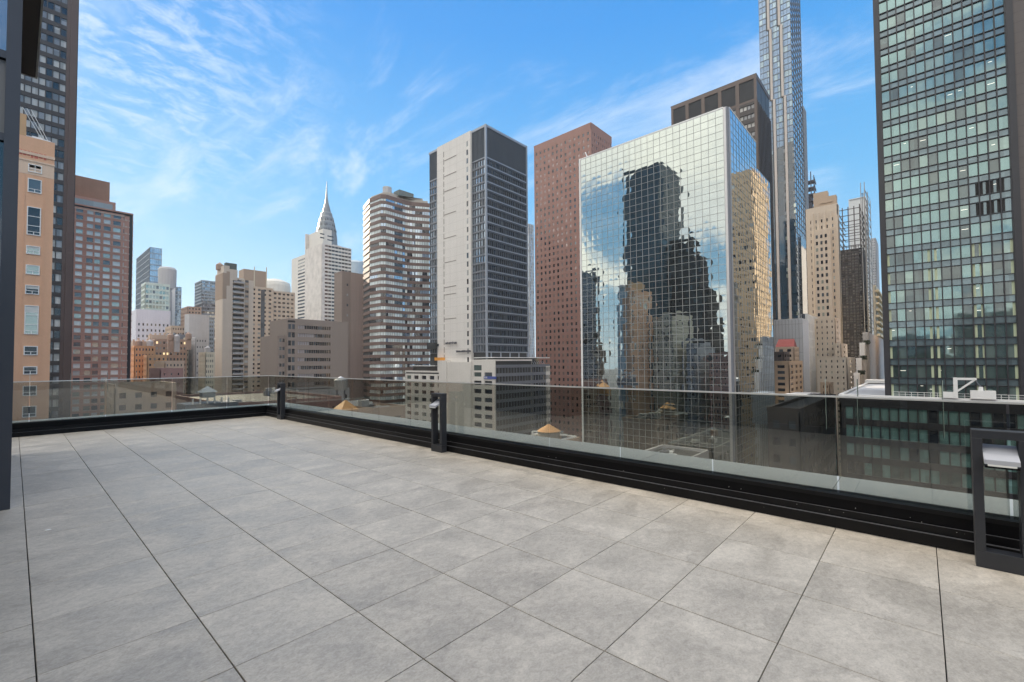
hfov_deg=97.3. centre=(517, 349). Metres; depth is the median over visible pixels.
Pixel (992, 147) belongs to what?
window
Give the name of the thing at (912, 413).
window
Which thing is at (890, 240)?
window
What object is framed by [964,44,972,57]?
window
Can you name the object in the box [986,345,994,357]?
window
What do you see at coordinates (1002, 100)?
window
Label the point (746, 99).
office tower
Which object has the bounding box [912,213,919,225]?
window
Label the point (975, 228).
window
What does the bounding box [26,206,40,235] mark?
window
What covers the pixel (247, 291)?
window
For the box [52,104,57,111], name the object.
window
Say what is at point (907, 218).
window
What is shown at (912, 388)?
window
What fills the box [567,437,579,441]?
building
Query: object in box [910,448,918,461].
window
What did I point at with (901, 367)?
window
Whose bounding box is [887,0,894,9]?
window
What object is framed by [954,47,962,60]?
window
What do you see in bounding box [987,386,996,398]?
window
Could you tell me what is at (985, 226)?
window
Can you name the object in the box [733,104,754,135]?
window
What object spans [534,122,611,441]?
granite tower
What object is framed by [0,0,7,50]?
window
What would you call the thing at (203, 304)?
window
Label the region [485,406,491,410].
window
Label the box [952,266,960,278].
window
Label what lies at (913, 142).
window
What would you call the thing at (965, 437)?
window
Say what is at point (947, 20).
window
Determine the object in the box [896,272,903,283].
window
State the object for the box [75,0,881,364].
sky
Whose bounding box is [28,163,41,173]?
window
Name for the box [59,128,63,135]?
window
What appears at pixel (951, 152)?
window
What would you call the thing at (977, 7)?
window
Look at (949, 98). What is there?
window
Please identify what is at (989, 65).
window
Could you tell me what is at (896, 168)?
window
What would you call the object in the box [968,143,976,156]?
window
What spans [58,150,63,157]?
window
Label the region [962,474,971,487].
window
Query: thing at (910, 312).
window
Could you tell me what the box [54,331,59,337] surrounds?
window
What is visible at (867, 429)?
window
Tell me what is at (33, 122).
window
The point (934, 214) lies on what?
window
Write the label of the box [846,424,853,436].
window
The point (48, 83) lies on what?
window
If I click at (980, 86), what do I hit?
window
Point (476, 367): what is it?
window
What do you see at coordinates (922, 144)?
window
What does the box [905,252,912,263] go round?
window
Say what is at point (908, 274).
window
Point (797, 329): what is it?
panelled block
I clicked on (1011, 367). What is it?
window
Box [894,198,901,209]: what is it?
window
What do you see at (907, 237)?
window
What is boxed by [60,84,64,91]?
window
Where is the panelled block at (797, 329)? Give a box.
[774,318,809,391]
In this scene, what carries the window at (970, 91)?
in the office tower at (949, 82)
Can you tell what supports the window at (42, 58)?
in the office tower at (48, 96)
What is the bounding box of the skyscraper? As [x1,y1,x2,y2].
[758,0,808,319]
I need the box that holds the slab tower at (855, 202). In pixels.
[849,196,870,331]
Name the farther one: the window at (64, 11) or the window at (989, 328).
the window at (64, 11)
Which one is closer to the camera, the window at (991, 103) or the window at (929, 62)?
the window at (991, 103)
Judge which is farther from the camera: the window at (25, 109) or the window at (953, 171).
the window at (25, 109)
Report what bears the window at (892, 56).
in the office tower at (949, 82)
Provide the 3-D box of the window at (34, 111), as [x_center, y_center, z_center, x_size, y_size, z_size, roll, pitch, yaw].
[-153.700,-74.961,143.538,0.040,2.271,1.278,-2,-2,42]
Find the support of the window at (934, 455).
in the podium block at (903, 442)
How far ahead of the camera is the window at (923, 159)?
91.32 m
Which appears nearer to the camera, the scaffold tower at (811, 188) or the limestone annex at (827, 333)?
the limestone annex at (827, 333)
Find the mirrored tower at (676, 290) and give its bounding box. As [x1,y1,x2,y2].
[579,106,774,466]
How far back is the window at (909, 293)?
92.40 m
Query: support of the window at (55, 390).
in the office tower at (48, 96)
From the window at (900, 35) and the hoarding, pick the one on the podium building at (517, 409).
the hoarding
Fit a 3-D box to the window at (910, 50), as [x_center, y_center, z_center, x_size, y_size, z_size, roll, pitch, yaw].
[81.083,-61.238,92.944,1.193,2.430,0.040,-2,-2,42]
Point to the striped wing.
(811, 327)
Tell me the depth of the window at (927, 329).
90.44 m
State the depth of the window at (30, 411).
79.17 m
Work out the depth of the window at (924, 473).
88.99 m
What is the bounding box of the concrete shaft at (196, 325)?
[184,314,208,345]
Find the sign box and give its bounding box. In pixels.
[427,343,438,348]
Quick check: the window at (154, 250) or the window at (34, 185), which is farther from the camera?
the window at (154, 250)
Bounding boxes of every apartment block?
[130,346,154,381]
[131,309,170,340]
[143,355,166,381]
[149,368,182,394]
[150,339,186,394]
[155,361,183,394]
[165,326,184,334]
[183,338,188,393]
[188,337,207,393]
[198,352,214,393]
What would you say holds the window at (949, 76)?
in the office tower at (949, 82)
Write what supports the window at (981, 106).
in the office tower at (949, 82)
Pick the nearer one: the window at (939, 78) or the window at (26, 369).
the window at (26, 369)
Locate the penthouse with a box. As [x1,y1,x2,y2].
[0,0,43,510]
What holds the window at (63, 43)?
in the office tower at (48, 96)
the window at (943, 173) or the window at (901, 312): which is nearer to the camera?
the window at (943, 173)
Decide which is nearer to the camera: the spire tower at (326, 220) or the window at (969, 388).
the window at (969, 388)
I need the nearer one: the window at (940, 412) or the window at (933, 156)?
the window at (940, 412)
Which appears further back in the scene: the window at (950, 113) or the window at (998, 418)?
the window at (950, 113)
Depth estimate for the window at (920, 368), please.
90.99 m
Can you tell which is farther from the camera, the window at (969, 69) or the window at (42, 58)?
the window at (42, 58)
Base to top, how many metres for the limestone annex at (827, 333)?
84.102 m
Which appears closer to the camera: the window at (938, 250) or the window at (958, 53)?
the window at (958, 53)
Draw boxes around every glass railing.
[18,372,267,416]
[269,375,1023,518]
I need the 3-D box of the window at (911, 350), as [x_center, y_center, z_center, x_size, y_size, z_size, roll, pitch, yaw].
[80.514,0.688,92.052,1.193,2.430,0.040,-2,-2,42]
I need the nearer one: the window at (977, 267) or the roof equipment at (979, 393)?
the roof equipment at (979, 393)
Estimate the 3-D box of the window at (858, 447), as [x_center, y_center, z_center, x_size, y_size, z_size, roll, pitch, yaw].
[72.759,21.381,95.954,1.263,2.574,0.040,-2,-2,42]
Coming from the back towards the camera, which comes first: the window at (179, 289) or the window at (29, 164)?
the window at (179, 289)
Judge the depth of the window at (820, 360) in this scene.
191.87 m
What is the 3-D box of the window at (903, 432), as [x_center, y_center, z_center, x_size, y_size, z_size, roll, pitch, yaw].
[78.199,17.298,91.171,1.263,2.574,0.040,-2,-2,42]
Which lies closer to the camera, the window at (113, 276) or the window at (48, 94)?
the window at (48, 94)
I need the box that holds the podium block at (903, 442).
[838,379,1023,499]
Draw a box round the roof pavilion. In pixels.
[177,386,237,409]
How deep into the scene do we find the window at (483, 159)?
198.49 m
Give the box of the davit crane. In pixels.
[953,377,984,398]
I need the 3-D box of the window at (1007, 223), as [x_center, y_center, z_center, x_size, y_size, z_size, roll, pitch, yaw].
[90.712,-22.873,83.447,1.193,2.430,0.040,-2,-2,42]
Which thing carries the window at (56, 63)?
in the office tower at (48, 96)
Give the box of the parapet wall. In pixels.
[12,402,1020,554]
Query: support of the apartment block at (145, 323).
on the ground
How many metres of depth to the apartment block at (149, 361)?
226.30 m
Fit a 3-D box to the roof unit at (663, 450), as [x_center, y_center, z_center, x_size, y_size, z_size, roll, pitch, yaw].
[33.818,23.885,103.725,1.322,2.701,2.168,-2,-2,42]
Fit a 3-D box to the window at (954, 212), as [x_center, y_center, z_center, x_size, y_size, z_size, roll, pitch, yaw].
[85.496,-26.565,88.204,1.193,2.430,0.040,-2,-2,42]
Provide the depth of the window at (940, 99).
89.79 m
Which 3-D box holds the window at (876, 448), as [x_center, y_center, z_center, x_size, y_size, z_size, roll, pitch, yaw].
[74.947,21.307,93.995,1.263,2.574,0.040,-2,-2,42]
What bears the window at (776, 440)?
in the building at (801, 437)
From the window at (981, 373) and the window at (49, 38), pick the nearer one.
the window at (981, 373)
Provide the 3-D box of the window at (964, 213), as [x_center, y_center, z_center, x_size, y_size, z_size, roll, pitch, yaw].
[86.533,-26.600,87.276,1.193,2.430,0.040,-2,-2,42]
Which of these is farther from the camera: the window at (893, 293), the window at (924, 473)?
the window at (893, 293)
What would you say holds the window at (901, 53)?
in the office tower at (949, 82)
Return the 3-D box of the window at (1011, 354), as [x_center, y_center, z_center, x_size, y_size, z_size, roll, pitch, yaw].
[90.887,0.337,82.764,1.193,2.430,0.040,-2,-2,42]
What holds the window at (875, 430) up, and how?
in the podium block at (903, 442)
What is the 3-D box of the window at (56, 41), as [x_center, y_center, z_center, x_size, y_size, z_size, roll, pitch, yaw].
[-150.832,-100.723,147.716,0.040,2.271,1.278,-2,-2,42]
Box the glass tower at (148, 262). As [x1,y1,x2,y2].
[135,247,161,308]
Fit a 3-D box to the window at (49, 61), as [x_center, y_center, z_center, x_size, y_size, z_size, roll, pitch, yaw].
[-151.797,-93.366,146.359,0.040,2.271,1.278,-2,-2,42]
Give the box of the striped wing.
[801,314,816,392]
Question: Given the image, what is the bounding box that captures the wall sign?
[484,376,495,378]
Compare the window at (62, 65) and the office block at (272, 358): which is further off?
the office block at (272, 358)
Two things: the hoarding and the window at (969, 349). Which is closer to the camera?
the window at (969, 349)
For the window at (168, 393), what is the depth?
134.80 m
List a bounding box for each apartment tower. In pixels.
[70,175,133,416]
[141,282,169,310]
[214,262,253,392]
[239,267,272,390]
[273,290,294,320]
[291,229,350,320]
[873,285,882,338]
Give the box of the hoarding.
[435,357,444,360]
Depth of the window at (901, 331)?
93.09 m
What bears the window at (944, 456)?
in the podium block at (903, 442)
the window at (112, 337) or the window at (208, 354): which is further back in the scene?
the window at (208, 354)
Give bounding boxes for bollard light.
[275,383,284,419]
[429,393,446,452]
[970,428,1023,575]
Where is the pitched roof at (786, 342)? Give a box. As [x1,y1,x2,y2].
[776,339,796,346]
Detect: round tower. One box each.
[158,266,176,325]
[267,279,290,291]
[351,260,363,273]
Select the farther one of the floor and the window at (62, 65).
the window at (62, 65)
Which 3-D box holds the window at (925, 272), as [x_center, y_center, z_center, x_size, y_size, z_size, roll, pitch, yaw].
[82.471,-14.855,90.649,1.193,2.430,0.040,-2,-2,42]
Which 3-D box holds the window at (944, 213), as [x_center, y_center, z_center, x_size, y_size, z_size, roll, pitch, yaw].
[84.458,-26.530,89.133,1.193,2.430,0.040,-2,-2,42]
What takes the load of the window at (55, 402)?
in the office tower at (48, 96)
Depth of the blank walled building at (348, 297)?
276.01 m
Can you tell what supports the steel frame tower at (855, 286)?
on the ground
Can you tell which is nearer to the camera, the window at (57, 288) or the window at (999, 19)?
the window at (999, 19)
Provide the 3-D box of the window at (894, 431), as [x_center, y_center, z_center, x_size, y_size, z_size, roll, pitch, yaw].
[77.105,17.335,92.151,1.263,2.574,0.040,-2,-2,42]
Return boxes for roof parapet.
[342,400,357,405]
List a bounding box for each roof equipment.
[943,392,953,397]
[970,387,995,399]
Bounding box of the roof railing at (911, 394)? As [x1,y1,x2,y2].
[906,392,1023,398]
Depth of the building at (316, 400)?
122.94 m
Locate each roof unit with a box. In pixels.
[232,399,253,402]
[263,388,269,395]
[358,400,376,406]
[659,447,668,452]
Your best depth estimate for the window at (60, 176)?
147.54 m
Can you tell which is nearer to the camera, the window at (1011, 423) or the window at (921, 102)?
the window at (1011, 423)
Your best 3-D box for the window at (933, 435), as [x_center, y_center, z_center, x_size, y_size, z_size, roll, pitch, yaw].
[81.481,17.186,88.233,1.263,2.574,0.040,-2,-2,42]
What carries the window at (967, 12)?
in the office tower at (949, 82)
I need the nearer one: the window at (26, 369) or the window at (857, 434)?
the window at (26, 369)
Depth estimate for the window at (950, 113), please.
88.77 m
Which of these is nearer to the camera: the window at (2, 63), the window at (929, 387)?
the window at (2, 63)
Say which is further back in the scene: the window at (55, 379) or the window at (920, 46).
the window at (55, 379)
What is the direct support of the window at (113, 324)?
in the apartment tower at (102, 290)
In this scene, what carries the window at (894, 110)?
in the office tower at (949, 82)
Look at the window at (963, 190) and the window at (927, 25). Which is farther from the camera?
the window at (927, 25)
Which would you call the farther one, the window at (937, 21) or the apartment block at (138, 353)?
the apartment block at (138, 353)
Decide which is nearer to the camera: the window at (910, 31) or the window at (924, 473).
the window at (924, 473)
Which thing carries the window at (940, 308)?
in the office tower at (949, 82)
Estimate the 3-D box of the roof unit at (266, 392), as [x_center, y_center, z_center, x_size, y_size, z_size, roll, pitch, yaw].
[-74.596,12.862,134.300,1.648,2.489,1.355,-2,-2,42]
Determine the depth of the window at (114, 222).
196.66 m
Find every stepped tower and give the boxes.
[869,239,873,334]
[872,238,879,289]
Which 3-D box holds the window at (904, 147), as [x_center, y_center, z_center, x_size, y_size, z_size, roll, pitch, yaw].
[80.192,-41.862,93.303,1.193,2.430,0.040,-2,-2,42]
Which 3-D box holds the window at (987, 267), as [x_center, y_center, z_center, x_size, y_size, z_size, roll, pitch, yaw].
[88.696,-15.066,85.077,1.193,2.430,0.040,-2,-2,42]
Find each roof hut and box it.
[131,338,148,345]
[148,333,166,338]
[166,332,186,338]
[333,400,357,411]
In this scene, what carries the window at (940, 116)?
in the office tower at (949, 82)
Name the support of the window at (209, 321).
in the office block at (211, 334)
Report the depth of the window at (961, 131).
87.71 m
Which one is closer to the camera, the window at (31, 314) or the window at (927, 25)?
the window at (31, 314)
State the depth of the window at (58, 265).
146.68 m
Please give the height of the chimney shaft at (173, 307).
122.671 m
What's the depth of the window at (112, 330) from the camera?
195.39 m
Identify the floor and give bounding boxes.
[0,416,1023,681]
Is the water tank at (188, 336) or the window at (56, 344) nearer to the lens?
the window at (56, 344)
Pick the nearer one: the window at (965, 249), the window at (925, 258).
the window at (965, 249)
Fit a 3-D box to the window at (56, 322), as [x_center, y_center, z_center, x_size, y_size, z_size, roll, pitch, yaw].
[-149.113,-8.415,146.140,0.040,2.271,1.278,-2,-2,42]
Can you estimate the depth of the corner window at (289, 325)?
192.95 m
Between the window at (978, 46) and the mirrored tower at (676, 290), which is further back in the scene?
the mirrored tower at (676, 290)
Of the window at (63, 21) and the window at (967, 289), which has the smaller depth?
the window at (967, 289)
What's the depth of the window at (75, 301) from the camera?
186.90 m
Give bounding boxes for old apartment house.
[774,352,789,360]
[774,361,802,403]
[775,347,798,360]
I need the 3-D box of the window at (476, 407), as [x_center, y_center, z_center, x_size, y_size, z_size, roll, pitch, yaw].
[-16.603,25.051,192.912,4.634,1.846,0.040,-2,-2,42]
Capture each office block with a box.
[181,306,201,325]
[194,280,214,306]
[195,302,214,351]
[209,319,213,351]
[260,335,284,390]
[270,318,347,387]
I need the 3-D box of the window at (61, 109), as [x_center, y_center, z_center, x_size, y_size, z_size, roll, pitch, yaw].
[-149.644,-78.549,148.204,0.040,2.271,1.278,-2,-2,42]
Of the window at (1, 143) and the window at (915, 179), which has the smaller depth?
the window at (1, 143)
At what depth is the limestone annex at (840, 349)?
214.30 m
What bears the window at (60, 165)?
in the office tower at (48, 96)
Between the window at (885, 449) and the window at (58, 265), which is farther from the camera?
the window at (58, 265)
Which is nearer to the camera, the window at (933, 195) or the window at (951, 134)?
the window at (951, 134)
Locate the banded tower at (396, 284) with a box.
[363,186,429,404]
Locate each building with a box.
[12,108,54,420]
[104,381,176,414]
[175,391,341,409]
[276,386,348,400]
[334,271,363,400]
[355,402,404,417]
[405,357,550,434]
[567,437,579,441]
[646,444,708,458]
[767,393,837,475]
[854,332,884,386]
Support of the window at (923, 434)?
in the podium block at (903, 442)
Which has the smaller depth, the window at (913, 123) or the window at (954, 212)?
the window at (954, 212)
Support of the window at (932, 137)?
in the office tower at (949, 82)
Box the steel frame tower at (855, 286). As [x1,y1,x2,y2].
[839,182,873,368]
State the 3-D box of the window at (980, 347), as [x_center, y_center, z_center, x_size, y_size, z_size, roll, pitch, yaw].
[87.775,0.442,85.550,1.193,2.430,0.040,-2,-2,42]
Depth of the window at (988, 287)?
84.91 m
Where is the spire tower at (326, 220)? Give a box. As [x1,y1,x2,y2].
[315,182,337,244]
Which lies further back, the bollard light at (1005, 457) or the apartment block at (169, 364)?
the apartment block at (169, 364)
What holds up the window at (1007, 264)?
in the office tower at (949, 82)
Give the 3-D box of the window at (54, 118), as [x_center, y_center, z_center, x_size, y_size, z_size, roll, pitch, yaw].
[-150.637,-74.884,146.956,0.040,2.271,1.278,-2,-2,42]
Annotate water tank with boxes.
[135,339,141,345]
[146,339,152,345]
[167,333,173,350]
[173,334,179,351]
[185,332,191,349]
[204,346,210,351]
[334,376,346,399]
[532,424,576,439]
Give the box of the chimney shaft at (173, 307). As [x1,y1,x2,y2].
[172,288,174,325]
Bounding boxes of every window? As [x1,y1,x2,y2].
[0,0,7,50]
[0,59,5,132]
[0,142,3,266]
[22,385,36,395]
[22,406,36,417]
[23,346,37,354]
[23,366,36,373]
[24,107,29,115]
[24,305,38,333]
[25,84,30,92]
[25,96,30,103]
[25,264,39,274]
[25,285,38,294]
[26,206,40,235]
[26,245,39,254]
[27,178,41,193]
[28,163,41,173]
[31,110,36,116]
[31,121,36,128]
[32,86,37,94]
[32,98,37,105]
[38,111,43,118]
[38,123,43,130]
[39,77,44,85]
[39,89,44,96]
[39,100,44,107]
[40,43,45,51]
[40,55,45,62]
[40,66,44,73]
[41,32,45,40]
[45,113,50,120]
[45,125,50,132]
[46,69,51,75]
[46,79,51,87]
[46,91,51,98]
[46,102,50,109]
[47,35,52,42]
[47,46,52,53]
[47,57,52,64]
[48,1,53,9]
[48,13,53,20]
[48,24,52,31]
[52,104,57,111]
[52,115,57,122]
[52,126,57,133]
[53,71,58,78]
[53,82,58,89]
[53,93,57,100]
[53,365,58,371]
[53,377,58,383]
[53,388,58,394]
[53,400,57,406]
[54,26,59,34]
[54,37,59,45]
[54,48,58,55]
[54,60,58,67]
[54,320,59,326]
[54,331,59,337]
[54,342,59,348]
[54,354,58,360]
[55,4,59,11]
[55,15,59,22]
[55,274,60,280]
[55,285,60,292]
[55,297,60,303]
[55,308,59,314]
[56,229,61,235]
[56,240,61,247]
[56,251,61,258]
[56,263,60,269]
[57,184,62,191]
[57,195,62,202]
[57,206,62,213]
[57,218,61,224]
[58,139,63,146]
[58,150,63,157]
[58,162,63,168]
[58,173,62,179]
[59,95,64,102]
[59,106,64,113]
[59,117,64,124]
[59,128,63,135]
[60,51,65,58]
[60,62,65,69]
[60,73,65,80]
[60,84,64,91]
[61,7,66,14]
[61,18,66,25]
[61,29,66,36]
[61,40,65,47]
[72,384,103,416]
[73,349,79,353]
[74,299,80,303]
[84,342,90,346]
[101,370,107,374]
[111,323,118,326]
[111,329,118,333]
[111,336,118,339]
[111,363,117,367]
[112,275,119,279]
[112,282,119,285]
[113,221,120,225]
[113,228,120,232]
[119,391,171,410]
[136,348,152,378]
[138,323,167,336]
[141,285,168,308]
[147,247,160,282]
[156,341,184,392]
[175,288,180,325]
[195,281,214,302]
[197,304,214,350]
[206,354,212,388]
[209,321,212,351]
[232,280,248,391]
[253,289,270,390]
[274,293,293,320]
[279,338,284,382]
[288,324,294,386]
[297,325,329,384]
[298,258,304,318]
[325,245,350,320]
[370,198,428,404]
[430,159,485,352]
[466,141,468,361]
[474,365,481,369]
[475,372,480,376]
[475,405,481,409]
[485,389,491,393]
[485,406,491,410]
[485,423,491,427]
[487,160,526,351]
[528,225,533,356]
[532,367,545,432]
[536,132,588,437]
[546,367,549,423]
[592,132,610,153]
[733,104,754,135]
[759,0,797,311]
[773,419,808,464]
[777,365,800,402]
[779,349,796,360]
[783,147,798,318]
[790,0,807,317]
[810,217,835,316]
[816,320,837,355]
[820,360,851,462]
[846,406,852,417]
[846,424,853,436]
[847,443,853,454]
[847,461,899,478]
[854,407,861,418]
[855,425,861,436]
[855,443,862,455]
[863,407,870,419]
[863,426,870,437]
[864,444,871,456]
[872,408,879,419]
[872,426,879,438]
[873,445,880,457]
[879,1,886,13]
[880,19,886,30]
[880,37,887,48]
[881,54,887,66]
[881,72,888,84]
[881,408,888,420]
[881,427,888,439]
[882,90,888,102]
[882,108,889,120]
[882,446,889,458]
[883,127,890,138]
[884,145,890,156]
[884,163,891,174]
[885,181,891,192]
[885,199,892,210]
[886,218,893,229]
[886,236,893,247]
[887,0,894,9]
[888,15,895,27]
[889,33,895,45]
[889,51,896,63]
[889,254,894,265]
[890,69,896,81]
[890,88,897,99]
[890,273,894,284]
[890,328,896,339]
[890,408,897,420]
[890,428,898,440]
[891,106,898,118]
[891,291,895,302]
[891,310,896,320]
[891,365,897,376]
[891,447,898,459]
[892,124,898,136]
[892,142,899,154]
[892,347,897,358]
[893,161,900,172]
[893,179,900,190]
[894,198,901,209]
[894,216,901,227]
[894,384,898,395]
[895,234,902,246]
[896,0,903,6]
[896,253,903,264]
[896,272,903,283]
[897,12,903,24]
[897,30,904,42]
[897,290,904,302]
[898,48,905,60]
[898,66,905,78]
[898,309,904,320]
[898,328,905,339]
[899,85,906,97]
[899,347,906,358]
[899,365,906,376]
[899,409,907,421]
[900,103,907,115]
[900,122,907,133]
[900,384,907,395]
[900,428,907,440]
[900,448,908,460]
[901,140,908,152]
[901,159,908,170]
[902,177,909,189]
[903,196,910,207]
[903,214,910,226]
[904,233,911,245]
[905,8,912,20]
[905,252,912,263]
[905,271,912,282]
[906,26,913,39]
[906,290,913,301]
[906,309,913,320]
[907,45,914,57]
[907,63,914,75]
[907,327,914,339]
[908,82,915,94]
[908,101,916,113]
[908,346,915,357]
[908,365,915,376]
[909,119,916,131]
[909,384,916,395]
[909,409,916,421]
[909,429,917,441]
[910,138,917,150]
[910,157,917,168]
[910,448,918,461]
[911,175,918,187]
[911,468,918,481]
[912,194,919,206]
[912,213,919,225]
[913,232,920,243]
[913,251,921,262]
[914,5,921,17]
[914,270,921,281]
[915,23,922,36]
[915,289,922,300]
[915,308,923,319]
[916,42,923,54]
[916,60,923,73]
[916,327,923,338]
[917,79,924,91]
[917,98,925,110]
[917,346,924,357]
[917,365,925,377]
[918,117,925,129]
[918,385,925,396]
[918,410,926,422]
[919,135,926,148]
[919,154,927,166]
[919,430,927,442]
[920,173,927,185]
[920,449,928,462]
[920,469,928,482]
[921,192,928,204]
[921,211,929,223]
[922,230,929,242]
[923,1,931,13]
[923,250,930,261]
[923,269,931,280]
[924,20,931,32]
[924,288,931,300]
[925,38,932,51]
[925,57,933,70]
[925,307,932,319]
[925,327,933,338]
[926,76,933,89]
[926,346,933,357]
[927,95,934,107]
[927,114,935,126]
[927,365,934,377]
[927,385,935,396]
[928,133,935,145]
[928,410,937,423]
[929,152,936,164]
[929,171,937,183]
[929,430,937,443]
[930,191,937,203]
[930,450,938,463]
[930,470,939,483]
[931,210,938,222]
[931,229,939,241]
[932,248,940,260]
[933,0,940,10]
[933,16,941,29]
[933,268,940,280]
[933,287,941,299]
[934,35,942,48]
[934,307,942,318]
[935,54,942,67]
[935,73,943,86]
[935,326,942,338]
[935,346,943,357]
[936,92,944,105]
[936,365,944,377]
[937,111,944,124]
[937,131,945,143]
[937,385,944,396]
[938,150,946,162]
[939,169,946,182]
[939,189,947,201]
[939,411,947,423]
[939,431,948,444]
[940,208,948,220]
[940,451,948,464]
[941,228,949,240]
[942,0,950,6]
[942,247,949,259]
[942,267,950,279]
[943,12,951,25]
[943,286,951,298]
[944,32,951,44]
[944,51,952,63]
[944,306,951,318]
[944,326,952,337]
[945,70,953,83]
[945,346,953,357]
[946,89,953,102]
[946,109,954,121]
[946,365,954,377]
[946,385,952,391]
[947,128,955,141]
[948,148,956,160]
[949,167,956,180]
[949,187,957,199]
[949,411,958,424]
[950,207,958,219]
[950,432,958,445]
[951,226,958,238]
[951,246,959,258]
[951,452,959,465]
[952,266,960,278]
[953,9,961,22]
[953,28,961,41]
[953,286,961,297]
[953,305,961,317]
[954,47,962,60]
[954,325,962,337]
[955,67,963,80]
[955,345,963,357]
[956,86,963,99]
[956,106,964,119]
[956,365,964,377]
[957,126,965,138]
[958,145,966,158]
[958,165,966,178]
[958,385,964,397]
[959,185,967,197]
[960,205,968,217]
[960,412,969,425]
[961,225,969,237]
[961,245,969,257]
[961,432,969,446]
[961,453,970,466]
[962,265,970,277]
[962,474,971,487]
[963,5,971,18]
[963,24,971,38]
[963,285,971,297]
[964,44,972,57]
[964,305,972,317]
[964,325,972,337]
[965,64,973,77]
[965,345,973,357]
[966,84,974,96]
[966,103,974,116]
[966,365,974,377]
[966,386,974,397]
[967,123,975,136]
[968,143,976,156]
[969,163,977,176]
[971,223,979,236]
[971,412,980,425]
[973,1,981,14]
[974,21,982,34]
[974,41,983,54]
[974,243,978,255]
[975,60,983,74]
[975,264,979,276]
[976,80,984,94]
[976,284,980,296]
[976,304,980,316]
[976,325,981,337]
[977,101,985,113]
[977,121,986,133]
[978,141,986,153]
[978,345,982,357]
[979,161,987,174]
[979,365,983,377]
[981,222,990,234]
[982,242,990,255]
[982,413,991,426]
[983,0,992,10]
[983,262,991,275]
[983,439,992,443]
[984,17,992,31]
[984,283,992,295]
[984,303,993,316]
[984,476,994,490]
[985,37,993,51]
[985,324,994,336]
[986,57,994,70]
[986,77,995,91]
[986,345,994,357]
[987,98,996,111]
[987,365,995,377]
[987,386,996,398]
[988,118,996,131]
[989,138,997,151]
[989,159,998,171]
[992,220,1000,233]
[993,241,1001,253]
[993,261,1002,274]
[993,413,1003,427]
[994,0,1002,7]
[994,282,1003,294]
[994,439,1003,444]
[995,13,1003,27]
[995,33,1004,47]
[995,303,1004,315]
[996,54,1005,67]
[996,324,1004,336]
[996,478,1005,492]
[997,74,1006,88]
[997,344,1005,357]
[997,365,1006,378]
[998,95,1006,108]
[998,386,1007,399]
[999,115,1007,128]
[999,135,1008,149]
[1000,156,1009,169]
[1003,218,1011,231]
[1003,240,1009,252]
[1004,260,1010,273]
[1005,281,1011,294]
[1005,414,1015,428]
[1006,302,1012,315]
[1006,440,1015,445]
[1007,323,1013,336]
[1008,344,1017,357]
[1008,365,1014,378]
[1008,479,1017,493]
[1009,386,1015,399]
[1017,415,1023,428]
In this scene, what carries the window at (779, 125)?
in the skyscraper
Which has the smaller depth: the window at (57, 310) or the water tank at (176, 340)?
the window at (57, 310)
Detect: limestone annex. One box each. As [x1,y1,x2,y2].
[814,317,839,392]
[816,357,855,475]
[820,381,833,393]
[834,343,847,356]
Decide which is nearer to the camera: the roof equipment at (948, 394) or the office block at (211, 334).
the roof equipment at (948, 394)
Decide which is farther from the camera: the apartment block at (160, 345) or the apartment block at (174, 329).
the apartment block at (174, 329)
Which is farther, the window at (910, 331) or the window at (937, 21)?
the window at (910, 331)
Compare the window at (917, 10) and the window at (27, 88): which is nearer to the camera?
the window at (917, 10)
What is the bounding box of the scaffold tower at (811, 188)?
[808,172,815,208]
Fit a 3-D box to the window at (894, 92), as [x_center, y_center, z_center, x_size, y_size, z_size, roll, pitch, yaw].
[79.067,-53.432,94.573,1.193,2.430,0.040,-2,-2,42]
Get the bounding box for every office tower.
[20,0,78,417]
[175,287,181,325]
[429,124,528,370]
[528,224,534,356]
[671,73,775,328]
[873,0,1023,399]
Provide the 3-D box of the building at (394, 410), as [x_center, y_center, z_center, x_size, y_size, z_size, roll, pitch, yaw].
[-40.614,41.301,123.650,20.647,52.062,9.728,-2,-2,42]
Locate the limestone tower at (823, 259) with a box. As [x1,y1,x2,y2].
[805,191,842,342]
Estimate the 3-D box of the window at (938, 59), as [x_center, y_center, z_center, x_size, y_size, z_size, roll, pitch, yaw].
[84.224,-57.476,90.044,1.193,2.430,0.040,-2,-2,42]
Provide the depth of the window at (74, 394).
188.43 m
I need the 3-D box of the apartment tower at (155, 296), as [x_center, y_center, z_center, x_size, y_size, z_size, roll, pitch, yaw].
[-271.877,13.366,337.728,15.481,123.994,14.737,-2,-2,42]
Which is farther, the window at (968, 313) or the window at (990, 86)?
the window at (968, 313)
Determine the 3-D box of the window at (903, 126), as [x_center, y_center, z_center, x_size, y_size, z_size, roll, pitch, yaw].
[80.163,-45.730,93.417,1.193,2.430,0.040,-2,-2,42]
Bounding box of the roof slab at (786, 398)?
[784,392,810,400]
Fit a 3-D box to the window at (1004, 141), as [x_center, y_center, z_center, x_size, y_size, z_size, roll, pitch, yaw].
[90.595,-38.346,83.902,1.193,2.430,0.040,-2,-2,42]

